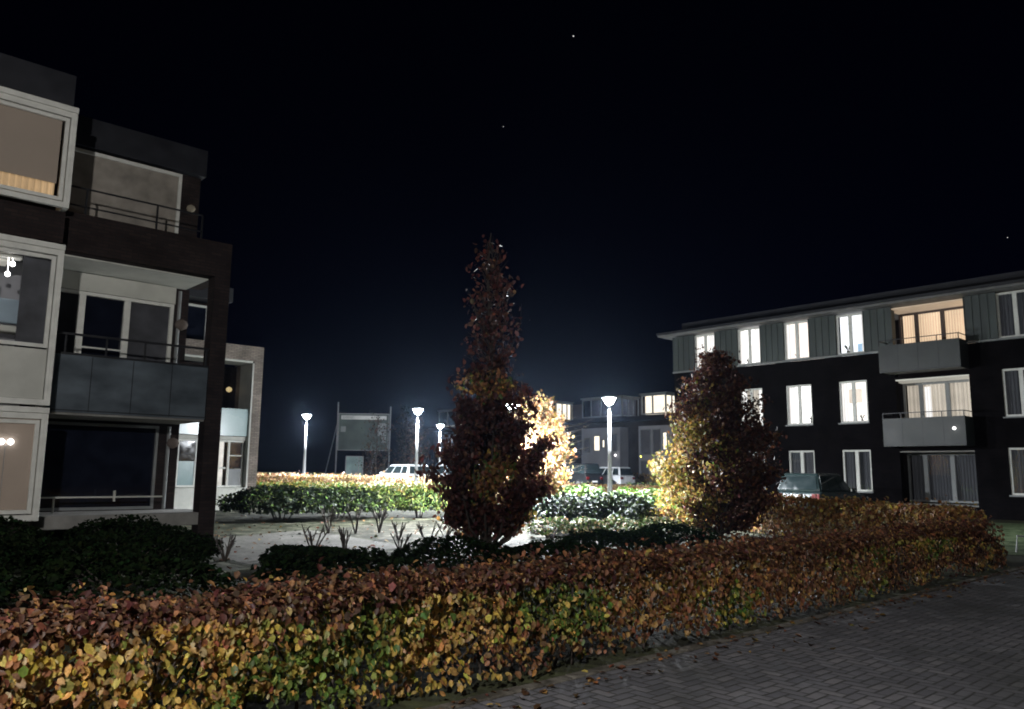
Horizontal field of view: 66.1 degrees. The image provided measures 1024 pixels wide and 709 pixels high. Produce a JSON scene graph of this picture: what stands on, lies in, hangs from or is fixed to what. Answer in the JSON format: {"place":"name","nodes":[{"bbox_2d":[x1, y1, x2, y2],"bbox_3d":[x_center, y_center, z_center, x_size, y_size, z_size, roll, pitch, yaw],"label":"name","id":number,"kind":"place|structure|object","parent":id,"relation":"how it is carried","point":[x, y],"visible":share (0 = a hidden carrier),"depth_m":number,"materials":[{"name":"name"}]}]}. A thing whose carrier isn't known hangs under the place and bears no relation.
{"place":"outdoors","nodes":[
{"label":"outdoors","id":0,"kind":"place"},
{"bbox_2d":[211,530,402,563],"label":"garden path","id":1,"kind":"structure","parent":0,"point":[246,549],"depth_m":17.28,"materials":[{"name":"grey concrete"}]},
{"bbox_2d":[301,524,329,545],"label":"pruned rose","id":2,"kind":"object","parent":1,"relation":"on","point":[310,537],"visible":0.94,"depth_m":14.96,"materials":[{"name":"brown plant"}]},
{"bbox_2d":[321,506,335,533],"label":"pruned rose","id":3,"kind":"object","parent":1,"relation":"on","point":[325,521],"visible":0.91,"depth_m":19.92,"materials":[{"name":"brown plant"}]},
{"bbox_2d":[210,530,410,564],"bbox_3d":[-4.946,4.133,17.220,4.995,0.001,6.580,9,-12,-44],"label":"path edge","id":4,"kind":"object","parent":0,"point":[289,531],"visible":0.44,"depth_m":15.65,"materials":[{"name":"concrete"}]},
{"bbox_2d":[0,501,873,567],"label":"garden soil","id":5,"kind":"structure","parent":0,"point":[235,522],"depth_m":23.86,"materials":[{"name":"soil"}]},
{"bbox_2d":[0,516,63,557],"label":"dark shrub","id":6,"kind":"object","parent":5,"relation":"on","point":[21,525],"visible":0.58,"depth_m":12.76,"materials":[{"name":"green plant"}]},
{"bbox_2d":[62,514,193,549],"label":"dark shrub","id":7,"kind":"object","parent":5,"relation":"on","point":[120,523],"visible":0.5,"depth_m":13.88,"materials":[{"name":"green plant"}]},
{"bbox_2d":[117,530,223,560],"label":"dark shrub","id":8,"kind":"object","parent":5,"relation":"on","point":[208,540],"visible":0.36,"depth_m":13.52,"materials":[{"name":"green plant"}]},
{"bbox_2d":[214,533,235,560],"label":"pruned rose","id":9,"kind":"object","parent":5,"relation":"on","point":[228,550],"visible":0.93,"depth_m":13.80,"materials":[{"name":"brown plant"}]},
{"bbox_2d":[216,482,348,519],"bbox_3d":[-7.316,4.707,25.193,3.884,1.241,4.071,1,-9,0],"label":"laurel bush","id":10,"kind":"object","parent":5,"relation":"on","point":[241,501],"visible":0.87,"depth_m":24.06,"materials":[{"name":"green plant"}]},
{"bbox_2d":[285,485,387,518],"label":"laurel bush","id":11,"kind":"object","parent":5,"relation":"on","point":[352,497],"visible":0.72,"depth_m":24.93,"materials":[{"name":"green plant"}]},
{"bbox_2d":[337,526,351,548],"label":"pruned rose","id":12,"kind":"object","parent":5,"relation":"on","point":[342,537],"visible":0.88,"depth_m":14.54,"materials":[{"name":"brown plant"}]},
{"bbox_2d":[256,476,477,502],"bbox_3d":[-7.769,5.683,32.804,12.936,1.260,2.806,1,-9,-4],"label":"hedge","id":13,"kind":"object","parent":5,"relation":"on","point":[397,486],"visible":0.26,"depth_m":32.31,"materials":[{"name":"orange plant"}]},
{"bbox_2d":[361,485,405,517],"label":"laurel bush","id":14,"kind":"object","parent":5,"relation":"on","point":[391,495],"visible":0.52,"depth_m":26.41,"materials":[{"name":"green plant"}]},
{"bbox_2d":[390,532,411,548],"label":"pruned rose","id":15,"kind":"object","parent":5,"relation":"on","point":[400,545],"visible":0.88,"depth_m":15.81,"materials":[{"name":"brown plant"}]},
{"bbox_2d":[398,486,441,517],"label":"laurel bush","id":16,"kind":"object","parent":5,"relation":"on","point":[413,501],"visible":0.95,"depth_m":26.32,"materials":[{"name":"green plant"}]},
{"bbox_2d":[426,486,450,514],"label":"laurel bush","id":17,"kind":"object","parent":5,"relation":"on","point":[438,502],"visible":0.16,"depth_m":26.61,"materials":[{"name":"green plant"}]},
{"bbox_2d":[413,233,564,552],"bbox_3d":[-0.499,0.770,15.391,2.808,6.443,2.620,5,-10,-28],"label":"beech tree","id":18,"kind":"object","parent":5,"relation":"on","point":[491,432],"visible":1,"depth_m":14.86,"materials":[{"name":"brown plant"}]},
{"bbox_2d":[316,519,684,549],"bbox_3d":[-1.453,4.821,21.791,7.189,0.078,11.413,5,-10,-28],"label":"sand bed","id":19,"kind":"object","parent":5,"relation":"on","point":[524,537],"visible":0.35,"depth_m":20.58,"materials":[{"name":"beige sand"}]},
{"bbox_2d":[346,503,362,533],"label":"pruned rose","id":20,"kind":"object","parent":19,"relation":"on","point":[357,513],"visible":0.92,"depth_m":20.16,"materials":[{"name":"brown plant"}]},
{"bbox_2d":[371,503,388,532],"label":"pruned rose","id":21,"kind":"object","parent":19,"relation":"on","point":[379,526],"visible":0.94,"depth_m":20.52,"materials":[{"name":"brown plant"}]},
{"bbox_2d":[391,520,406,539],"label":"pruned rose","id":22,"kind":"object","parent":19,"relation":"on","point":[401,531],"visible":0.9,"depth_m":18.41,"materials":[{"name":"brown plant"}]},
{"bbox_2d":[416,521,443,537],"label":"pruned rose","id":23,"kind":"object","parent":19,"relation":"on","point":[420,528],"visible":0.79,"depth_m":16.85,"materials":[{"name":"brown plant"}]},
{"bbox_2d":[436,522,453,537],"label":"pruned rose","id":24,"kind":"object","parent":19,"relation":"on","point":[448,532],"visible":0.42,"depth_m":18.97,"materials":[{"name":"brown plant"}]},
{"bbox_2d":[527,515,573,537],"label":"shrub","id":25,"kind":"object","parent":19,"relation":"on","point":[559,525],"visible":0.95,"depth_m":19.28,"materials":[{"name":"green plant"}]},
{"bbox_2d":[528,491,605,531],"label":"laurel bush","id":26,"kind":"object","parent":19,"relation":"on","point":[566,503],"visible":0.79,"depth_m":20.70,"materials":[{"name":"green plant"}]},
{"bbox_2d":[564,516,608,533],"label":"shrub","id":27,"kind":"object","parent":19,"relation":"on","point":[590,525],"visible":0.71,"depth_m":19.45,"materials":[{"name":"green plant"}]},
{"bbox_2d":[594,514,647,532],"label":"shrub","id":28,"kind":"object","parent":19,"relation":"on","point":[625,525],"visible":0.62,"depth_m":19.70,"materials":[{"name":"green plant"}]},
{"bbox_2d":[187,508,814,564],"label":"leaf litter","id":29,"kind":"object","parent":5,"relation":"on","point":[228,559],"visible":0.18,"depth_m":19.86,"materials":[{"name":"brown plant"}]},
{"bbox_2d":[504,389,576,493],"bbox_3d":[0.720,3.330,25.493,2.748,4.354,2.866,1,-9,0],"label":"maple tree","id":30,"kind":"object","parent":5,"relation":"on","point":[548,423],"visible":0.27,"depth_m":25.18,"materials":[{"name":"yellow plant"}]},
{"bbox_2d":[538,483,609,515],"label":"grassy shrub","id":31,"kind":"object","parent":5,"relation":"on","point":[593,491],"visible":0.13,"depth_m":24.74,"materials":[{"name":"green plant"}]},
{"bbox_2d":[602,395,616,491],"bbox_3d":[3.450,3.614,27.777,0.520,4.350,0.520,1,-9,0],"label":"street lamp","id":32,"kind":"object","parent":5,"relation":"on","point":[609,489],"visible":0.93,"depth_m":27.78,"materials":[{"name":"metal"}]},
{"bbox_2d":[548,528,671,553],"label":"dark shrub","id":33,"kind":"object","parent":5,"relation":"on","point":[604,538],"visible":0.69,"depth_m":14.87,"materials":[{"name":"green plant"}]},
{"bbox_2d":[577,491,663,530],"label":"laurel bush","id":34,"kind":"object","parent":5,"relation":"on","point":[637,504],"visible":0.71,"depth_m":21.09,"materials":[{"name":"green plant"}]},
{"bbox_2d":[602,487,679,514],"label":"grassy shrub","id":35,"kind":"object","parent":5,"relation":"on","point":[651,498],"visible":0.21,"depth_m":24.96,"materials":[{"name":"green plant"}]},
{"bbox_2d":[630,516,673,535],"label":"shrub","id":36,"kind":"object","parent":5,"relation":"on","point":[652,519],"visible":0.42,"depth_m":20.05,"materials":[{"name":"green plant"}]},
{"bbox_2d":[613,522,722,548],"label":"dark shrub","id":37,"kind":"object","parent":5,"relation":"on","point":[677,529],"visible":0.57,"depth_m":16.29,"materials":[{"name":"green plant"}]},
{"bbox_2d":[640,344,787,536],"bbox_3d":[5.415,2.256,20.658,3.707,5.195,3.477,1,-9,0],"label":"beech tree","id":38,"kind":"object","parent":5,"relation":"on","point":[710,416],"visible":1,"depth_m":20.27,"materials":[{"name":"brown plant"}]},
{"bbox_2d":[0,471,1023,708],"bbox_3d":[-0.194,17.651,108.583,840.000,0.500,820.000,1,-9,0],"label":"ground","id":39,"kind":"structure","parent":0,"point":[677,638],"depth_m":7.34,"materials":[{"name":"soil"}]},
{"bbox_2d":[0,559,42,605],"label":"dark shrub","id":40,"kind":"object","parent":39,"relation":"on","point":[5,589],"visible":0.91,"depth_m":7.98,"materials":[{"name":"green plant"}]},
{"bbox_2d":[0,525,47,575],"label":"dark shrub","id":41,"kind":"object","parent":39,"relation":"on","point":[15,559],"visible":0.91,"depth_m":10.44,"materials":[{"name":"green plant"}]},
{"bbox_2d":[0,53,232,561],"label":"apartment building","id":42,"kind":"structure","parent":39,"relation":"on","point":[105,391],"depth_m":15.71,"materials":[{"name":"brown brick"}]},
{"bbox_2d":[0,439,13,494],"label":"twin lamp","id":43,"kind":"object","parent":42,"relation":"attached to","point":[9,442],"visible":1,"depth_m":13.17,"materials":[{"name":"white metal"}]},
{"bbox_2d":[0,298,18,334],"bbox_3d":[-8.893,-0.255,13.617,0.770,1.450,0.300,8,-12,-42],"label":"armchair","id":44,"kind":"object","parent":42,"relation":"in","point":[9,311],"visible":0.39,"depth_m":13.66,"materials":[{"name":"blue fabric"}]},
{"bbox_2d":[0,252,22,276],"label":"ceiling lamp","id":45,"kind":"object","parent":42,"relation":"hanging from","point":[11,257],"visible":1,"depth_m":13.75,"materials":[{"name":"white paint"}]},
{"bbox_2d":[0,405,49,521],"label":"window","id":46,"kind":"structure","parent":42,"relation":"in","point":[21,486],"depth_m":13.34,"materials":[{"name":"beige glass"}]},
{"bbox_2d":[0,233,65,406],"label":"window","id":47,"kind":"structure","parent":42,"relation":"in","point":[26,367],"depth_m":13.71,"materials":[{"name":"white paint"}]},
{"bbox_2d":[0,86,78,211],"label":"window","id":48,"kind":"structure","parent":42,"relation":"in","point":[30,125],"depth_m":13.99,"materials":[{"name":"white paint"}]},
{"bbox_2d":[39,421,158,510],"bbox_3d":[-8.511,2.267,15.937,2.480,1.740,0.080,8,-12,-42],"label":"window","id":49,"kind":"structure","parent":42,"relation":"in","point":[87,459],"depth_m":16.02,"materials":[{"name":"black glass"}]},
{"bbox_2d":[55,288,173,361],"bbox_3d":[-8.351,-0.145,16.430,2.350,2.180,0.110,8,-11,-42],"label":"window","id":50,"kind":"structure","parent":42,"relation":"in","point":[98,316],"depth_m":16.52,"materials":[{"name":"black glass"}]},
{"bbox_2d":[67,147,182,232],"bbox_3d":[-8.505,-3.378,17.205,2.400,1.800,0.090,8,-11,-42],"label":"window","id":51,"kind":"structure","parent":42,"relation":"in","point":[92,170],"depth_m":17.24,"materials":[{"name":"grey glass"}]},
{"bbox_2d":[25,530,217,582],"bbox_3d":[-5.584,2.907,11.302,2.578,0.765,2.048,1,-9,0],"label":"dark shrub","id":52,"kind":"object","parent":39,"relation":"on","point":[100,536],"visible":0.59,"depth_m":11.17,"materials":[{"name":"green plant"}]},
{"bbox_2d":[5,549,252,605],"bbox_3d":[-4.394,2.617,9.078,2.706,0.706,2.252,1,-9,0],"label":"dark shrub","id":53,"kind":"object","parent":39,"relation":"on","point":[55,572],"visible":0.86,"depth_m":8.79,"materials":[{"name":"green plant"}]},
{"bbox_2d":[174,288,263,509],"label":"apartment building","id":54,"kind":"structure","parent":39,"relation":"on","point":[239,432],"depth_m":30.26,"materials":[{"name":"brick"}]},
{"bbox_2d":[175,439,197,486],"bbox_3d":[-12.364,3.919,28.479,1.850,1.750,0.080,8,-12,-42],"label":"window","id":55,"kind":"structure","parent":54,"relation":"in","point":[187,448],"depth_m":28.85,"materials":[{"name":"glass"}]},
{"bbox_2d":[186,303,206,340],"bbox_3d":[-13.221,-1.192,31.450,2.050,1.800,0.090,8,-11,-42],"label":"window","id":56,"kind":"structure","parent":54,"relation":"in","point":[196,321],"depth_m":31.87,"materials":[{"name":"glass"}]},
{"bbox_2d":[217,440,244,486],"bbox_3d":[-11.155,4.152,29.946,1.640,1.750,0.650,8,-12,-42],"label":"window","id":57,"kind":"structure","parent":54,"relation":"in","point":[235,452],"depth_m":30.11,"materials":[{"name":"white paint"}]},
{"bbox_2d":[258,544,367,568],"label":"dark shrub","id":58,"kind":"object","parent":39,"relation":"on","point":[278,551],"visible":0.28,"depth_m":12.79,"materials":[{"name":"green plant"}]},
{"bbox_2d":[250,546,422,587],"bbox_3d":[-2.370,2.965,10.912,2.355,0.605,1.966,1,-9,0],"label":"dark shrub","id":59,"kind":"object","parent":39,"relation":"on","point":[378,558],"visible":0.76,"depth_m":10.57,"materials":[{"name":"green plant"}]},
{"bbox_2d":[355,410,392,475],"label":"bare tree","id":60,"kind":"object","parent":39,"relation":"on","point":[375,455],"visible":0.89,"depth_m":59.47,"materials":[{"name":"brown plant"}]},
{"bbox_2d":[256,471,497,497],"bbox_3d":[-7.013,6.534,39.742,13.440,1.332,1.148,-2,-9,14],"label":"hedge","id":61,"kind":"object","parent":39,"relation":"on","point":[288,476],"visible":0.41,"depth_m":39.98,"materials":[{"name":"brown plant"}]},
{"bbox_2d":[391,405,424,463],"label":"bare tree","id":62,"kind":"object","parent":39,"relation":"on","point":[405,443],"visible":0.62,"depth_m":62.52,"materials":[{"name":"brown plant"}]},
{"bbox_2d":[400,414,433,471],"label":"bare tree","id":63,"kind":"object","parent":39,"relation":"on","point":[413,448],"visible":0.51,"depth_m":58.56,"materials":[{"name":"brown plant"}]},
{"bbox_2d":[412,407,422,483],"bbox_3d":[-4.401,4.599,36.312,0.520,4.350,0.520,1,-9,0],"label":"street lamp","id":64,"kind":"object","parent":39,"relation":"on","point":[416,449],"visible":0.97,"depth_m":36.32,"materials":[{"name":"metal"}]},
{"bbox_2d":[389,534,527,571],"bbox_3d":[-0.897,3.258,12.857,1.950,0.634,1.738,6,-10,-32],"label":"dark shrub","id":65,"kind":"object","parent":39,"relation":"on","point":[476,545],"visible":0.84,"depth_m":12.56,"materials":[{"name":"green plant"}]},
{"bbox_2d":[0,511,1008,708],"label":"beech hedge","id":66,"kind":"object","parent":39,"relation":"on","point":[29,660],"visible":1,"depth_m":5.68,"materials":[{"name":"orange plant"}]},
{"bbox_2d":[488,539,609,567],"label":"dark shrub","id":67,"kind":"object","parent":39,"relation":"on","point":[558,545],"visible":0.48,"depth_m":13.16,"materials":[{"name":"green plant"}]},
{"bbox_2d":[426,391,675,481],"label":"terraced houses","id":68,"kind":"structure","parent":39,"relation":"on","point":[641,427],"depth_m":74.27,"materials":[{"name":"brick"}]},
{"bbox_2d":[555,417,588,473],"bbox_3d":[2.487,4.977,38.373,3.191,4.360,2.737,5,-10,-29],"label":"bare tree","id":69,"kind":"object","parent":39,"relation":"on","point":[574,444],"visible":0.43,"depth_m":38.28,"materials":[{"name":"brown plant"}]},
{"bbox_2d":[556,481,671,492],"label":"hedge","id":70,"kind":"object","parent":39,"relation":"on","point":[628,486],"visible":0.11,"depth_m":36.33,"materials":[{"name":"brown plant"}]},
{"bbox_2d":[423,566,1023,708],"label":"kerb","id":71,"kind":"structure","parent":39,"relation":"on","point":[536,685],"depth_m":6.93,"materials":[{"name":"concrete"}]},
{"bbox_2d":[778,473,867,515],"bbox_3d":[11.784,5.308,29.854,4.007,1.580,2.060,8,-11,-42],"label":"parked car","id":72,"kind":"object","parent":39,"relation":"on","point":[833,485],"visible":0.47,"depth_m":28.73,"materials":[{"name":"teal paint"}]},
{"bbox_2d":[656,270,1023,520],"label":"apartment building","id":73,"kind":"structure","parent":39,"relation":"on","point":[927,381],"depth_m":32.50,"materials":[{"name":"black brick"}]},
{"bbox_2d":[693,333,713,370],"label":"window","id":74,"kind":"structure","parent":73,"relation":"in","point":[707,340],"depth_m":39.51,"materials":[{"name":"white glass"}]},
{"bbox_2d":[740,388,762,426],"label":"window","id":75,"kind":"structure","parent":73,"relation":"in","point":[756,391],"depth_m":37.27,"materials":[{"name":"white glass"}]},
{"bbox_2d":[736,327,773,366],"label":"window","id":76,"kind":"structure","parent":73,"relation":"in","point":[748,339],"depth_m":37.72,"materials":[{"name":"white glass"}]},
{"bbox_2d":[783,320,809,361],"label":"window","id":77,"kind":"structure","parent":73,"relation":"in","point":[795,334],"depth_m":36.17,"materials":[{"name":"white glass"}]},
{"bbox_2d":[785,384,813,426],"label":"window","id":78,"kind":"structure","parent":73,"relation":"in","point":[799,409],"depth_m":35.64,"materials":[{"name":"white glass"}]},
{"bbox_2d":[789,450,814,472],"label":"window","id":79,"kind":"structure","parent":73,"relation":"in","point":[799,461],"depth_m":35.03,"materials":[{"name":"grey glass"}]},
{"bbox_2d":[835,312,864,356],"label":"window","id":80,"kind":"structure","parent":73,"relation":"in","point":[851,326],"depth_m":34.42,"materials":[{"name":"white glass"}]},
{"bbox_2d":[838,380,869,424],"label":"window","id":81,"kind":"structure","parent":73,"relation":"in","point":[853,394],"depth_m":33.87,"materials":[{"name":"white glass"}]},
{"bbox_2d":[842,450,873,492],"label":"window","id":82,"kind":"structure","parent":73,"relation":"in","point":[857,470],"depth_m":33.24,"materials":[{"name":"grey glass"}]},
{"bbox_2d":[891,299,964,343],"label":"window","id":83,"kind":"structure","parent":73,"relation":"in","point":[948,320],"depth_m":32.60,"materials":[{"name":"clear glass"}]},
{"bbox_2d":[895,374,971,446],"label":"window","id":84,"kind":"structure","parent":73,"relation":"in","point":[946,394],"depth_m":32.09,"materials":[{"name":"white glass"}]},
{"bbox_2d":[900,450,978,506],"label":"window","id":85,"kind":"structure","parent":73,"relation":"in","point":[936,474],"depth_m":31.75,"materials":[{"name":"grey glass"}]},
{"bbox_2d":[995,290,1023,339],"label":"window","id":86,"kind":"structure","parent":73,"relation":"in","point":[1010,305],"depth_m":29.65,"materials":[{"name":"grey glass"}]},
{"bbox_2d":[1002,368,1023,417],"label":"window","id":87,"kind":"structure","parent":73,"relation":"in","point":[1013,379],"depth_m":29.22,"materials":[{"name":"white paint"}]},
{"bbox_2d":[1008,448,1023,496],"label":"window","id":88,"kind":"structure","parent":73,"relation":"in","point":[1016,455],"depth_m":28.83,"materials":[{"name":"grey glass"}]},
{"bbox_2d":[738,489,989,560],"bbox_3d":[7.620,3.885,18.766,0.994,1.303,8.654,2,-9,-11],"label":"side hedge","id":89,"kind":"object","parent":39,"relation":"on","point":[796,515],"visible":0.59,"depth_m":17.75,"materials":[{"name":"brown plant"}]},
{"bbox_2d":[0,0,1023,472],"label":"sky","id":90,"kind":"structure","parent":0,"point":[659,166],"materials":[{"name":"black"}]},
{"bbox_2d":[456,570,1023,708],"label":"paving","id":91,"kind":"structure","parent":0,"point":[958,650],"depth_m":6.57,"materials":[{"name":"brick"}]},
{"bbox_2d":[417,566,1023,708],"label":"fallen leaves","id":92,"kind":"object","parent":91,"relation":"on","point":[536,706],"visible":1,"depth_m":7.39,"materials":[{"name":"brown plant"}]},
{"bbox_2d":[883,520,1023,554],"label":"lawn","id":93,"kind":"structure","parent":0,"point":[1011,531],"depth_m":21.60,"materials":[{"name":"green plant"}]},
{"bbox_2d":[1016,535,1023,551],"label":"bicycle rack","id":94,"kind":"object","parent":93,"relation":"on","point":[1017,542],"visible":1,"depth_m":17.15,"materials":[{"name":"silver metal"}]},
{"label":"car park","id":95,"kind":"structure","parent":0,"visible":0},
{"bbox_2d":[302,413,311,479],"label":"street lamp","id":96,"kind":"object","parent":95,"relation":"on","point":[304,457],"visible":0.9,"depth_m":43.36,"materials":[{"name":"metal"}]},
{"bbox_2d":[345,456,363,475],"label":"notice cabinet","id":97,"kind":"object","parent":95,"relation":"on","point":[350,465],"visible":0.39,"depth_m":62.31,"materials":[{"name":"grey metal"}]},
{"bbox_2d":[325,402,390,475],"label":"sign board","id":98,"kind":"object","parent":95,"relation":"on","point":[350,433],"visible":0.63,"depth_m":64.69,"materials":[{"name":"grey metal"}]},
{"bbox_2d":[356,413,386,475],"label":"bare tree","id":99,"kind":"object","parent":95,"relation":"on","point":[371,461],"visible":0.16,"depth_m":69.44,"materials":[{"name":"brown plant"}]},
{"bbox_2d":[373,464,428,481],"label":"parked car","id":100,"kind":"object","parent":95,"relation":"on","point":[399,470],"visible":0.27,"depth_m":46.31,"materials":[{"name":"white paint"}]},
{"bbox_2d":[436,424,443,462],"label":"street lamp","id":101,"kind":"object","parent":95,"relation":"on","point":[439,438],"visible":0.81,"depth_m":52.69,"materials":[{"name":"metal"}]},
{"bbox_2d":[436,465,451,475],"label":"parked car","id":102,"kind":"object","parent":95,"relation":"on","point":[442,469],"depth_m":48.28,"materials":[{"name":"white paint"}]},
{"bbox_2d":[560,463,602,484],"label":"parked car","id":103,"kind":"object","parent":95,"relation":"on","point":[592,473],"visible":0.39,"depth_m":56.77,"materials":[{"name":"black paint"}]},
{"bbox_2d":[600,467,634,484],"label":"parked car","id":104,"kind":"object","parent":95,"relation":"on","point":[621,475],"visible":0.4,"depth_m":59.82,"materials":[{"name":"white paint"}]},
{"bbox_2d":[626,481,668,489],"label":"dark hedge","id":105,"kind":"object","parent":95,"relation":"on","point":[647,483],"visible":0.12,"depth_m":51.69,"materials":[{"name":"green plant"}]},
{"bbox_2d":[633,473,672,483],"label":"planter hedge","id":106,"kind":"object","parent":95,"relation":"on","point":[643,479],"visible":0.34,"depth_m":62.61,"materials":[{"name":"green plant"}]}
]}

